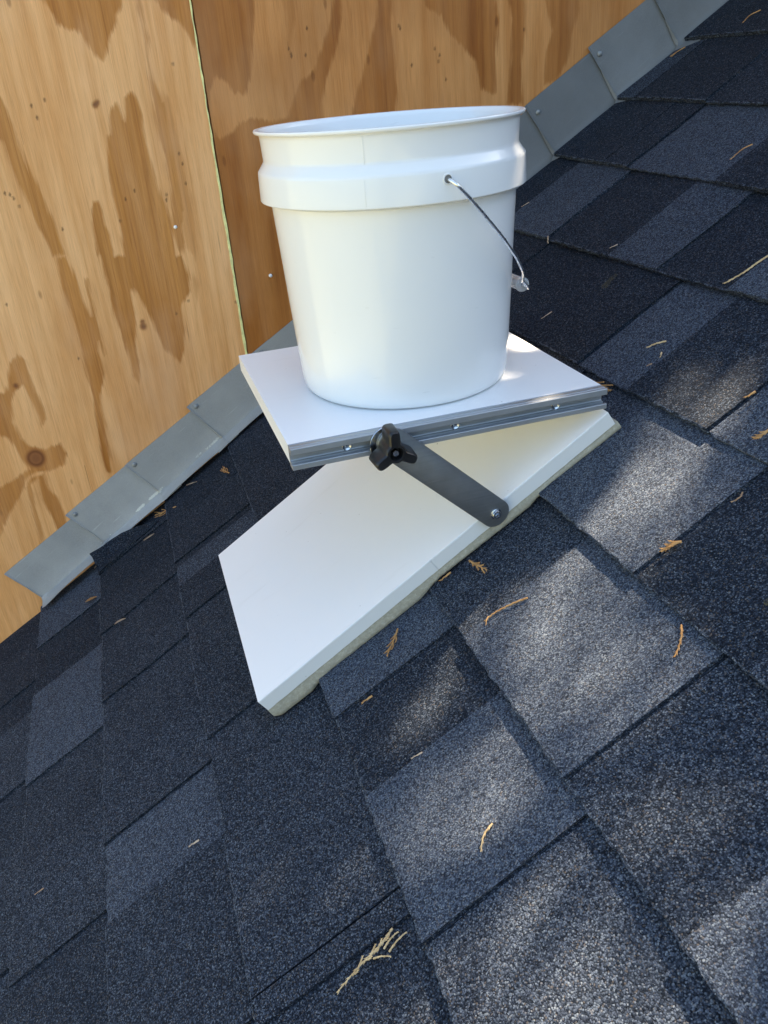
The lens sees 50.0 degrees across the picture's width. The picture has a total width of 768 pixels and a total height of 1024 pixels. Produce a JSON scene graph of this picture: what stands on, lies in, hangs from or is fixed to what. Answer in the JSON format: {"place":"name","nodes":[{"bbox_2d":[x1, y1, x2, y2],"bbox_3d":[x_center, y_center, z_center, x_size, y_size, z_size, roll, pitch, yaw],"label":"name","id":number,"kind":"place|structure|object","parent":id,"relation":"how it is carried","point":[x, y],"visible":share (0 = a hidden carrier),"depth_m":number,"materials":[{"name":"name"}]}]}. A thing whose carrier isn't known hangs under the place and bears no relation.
{"place":"outdoors","nodes":[
{"label":"outdoors","id":0,"kind":"place"},
{"label":"ground","id":1,"kind":"structure","parent":0,"visible":0},
{"bbox_2d":[0,0,644,642],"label":"plywood wall","id":2,"kind":"structure","parent":1,"relation":"on","point":[144,300],"depth_m":1.23,"materials":[{"name":"brown wood"}]},
{"bbox_3d":[0.352,1.809,0.596,4.000,5.180,3.320,-12,29,-13],"label":"house","id":3,"kind":"object","parent":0,"visible":0},
{"bbox_2d":[0,0,767,1023],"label":"shingle roof","id":4,"kind":"structure","parent":3,"relation":"on","point":[582,740],"depth_m":0.74,"materials":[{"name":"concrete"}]},
{"bbox_2d":[154,506,175,517],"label":"cedar twig","id":5,"kind":"object","parent":4,"relation":"on","point":[160,513],"visible":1,"depth_m":1.39,"materials":[{"name":"brown plant"}]},
{"bbox_2d":[4,0,728,607],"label":"step flashing","id":6,"kind":"object","parent":4,"relation":"on","point":[636,44],"visible":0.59,"depth_m":1.37,"materials":[{"name":"grey metal"}]},
{"bbox_2d":[337,928,406,994],"bbox_3d":[-0.010,0.323,0.596,0.066,0.005,0.019,-41,32,4],"label":"cedar twig","id":7,"kind":"object","parent":4,"relation":"on","point":[373,951],"visible":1,"depth_m":0.60,"materials":[{"name":"beige plant"}]},
{"bbox_2d":[383,628,398,656],"bbox_3d":[0.009,0.128,0.806,0.010,0.013,0.031,14,33,30],"label":"cedar twig","id":8,"kind":"object","parent":4,"relation":"on","point":[392,641],"visible":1,"depth_m":0.81,"materials":[{"name":"brown plant"}]},
{"bbox_2d":[218,332,621,715],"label":"levelling platform","id":9,"kind":"structure","parent":4,"relation":"on","point":[381,519],"depth_m":0.84,"materials":[{"name":"white plastic"}]},
{"bbox_2d":[253,106,529,408],"bbox_3d":[0.014,-0.253,0.810,0.252,0.245,0.251,10,32,25],"label":"plastic bucket","id":10,"kind":"object","parent":9,"relation":"on","point":[395,232],"visible":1,"depth_m":0.72,"materials":[{"name":"plastic"}]},
{"bbox_2d":[469,560,486,573],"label":"cedar twig","id":11,"kind":"object","parent":4,"relation":"on","point":[476,564],"visible":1,"depth_m":0.80,"materials":[{"name":"brown plant"}]},
{"bbox_2d":[479,823,492,851],"bbox_3d":[0.074,0.237,0.602,0.005,0.010,0.021,12,32,28],"label":"cedar twig","id":12,"kind":"object","parent":4,"relation":"on","point":[485,831],"visible":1,"depth_m":0.60,"materials":[{"name":"beige plant"}]},
{"bbox_2d":[484,597,527,624],"bbox_3d":[0.108,0.088,0.739,0.046,0.004,0.014,-41,32,3],"label":"cedar twig","id":13,"kind":"object","parent":4,"relation":"on","point":[504,608],"visible":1,"depth_m":0.74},
{"bbox_2d":[591,379,612,391],"bbox_3d":[0.227,-0.136,0.876,0.013,0.008,0.045,-16,30,-20],"label":"cedar twig","id":14,"kind":"object","parent":4,"relation":"on","point":[608,390],"visible":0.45,"depth_m":0.87,"materials":[{"name":"brown plant"}]},
{"bbox_2d":[646,340,665,347],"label":"cedar twig","id":15,"kind":"object","parent":4,"relation":"on","point":[656,343],"visible":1,"depth_m":0.86,"materials":[{"name":"beige plant"}]},
{"bbox_2d":[659,540,681,551],"bbox_3d":[0.233,0.027,0.670,0.019,0.005,0.009,-41,32,3],"label":"cedar twig","id":16,"kind":"object","parent":4,"relation":"on","point":[671,544],"visible":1,"depth_m":0.67,"materials":[{"name":"beige plant"}]},
{"bbox_2d":[672,624,682,657],"bbox_3d":[0.220,0.096,0.613,0.004,0.012,0.028,10,32,26],"label":"cedar twig","id":17,"kind":"object","parent":4,"relation":"on","point":[680,639],"visible":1,"depth_m":0.61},
{"bbox_2d":[729,144,752,159],"bbox_3d":[0.435,-0.439,1.002,0.031,0.003,0.008,-42,32,4],"label":"cedar twig","id":18,"kind":"object","parent":4,"relation":"on","point":[741,150],"visible":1,"depth_m":1.00,"materials":[{"name":"brown plant"}]},
{"bbox_2d":[722,255,767,283],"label":"cedar twig","id":19,"kind":"object","parent":4,"relation":"on","point":[753,265],"visible":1,"depth_m":0.84,"materials":[{"name":"beige plant"}]},
{"bbox_2d":[752,429,767,438],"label":"cedar twig","id":20,"kind":"object","parent":4,"relation":"on","point":[758,436],"visible":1,"depth_m":0.69,"materials":[{"name":"beige plant"}]}
]}

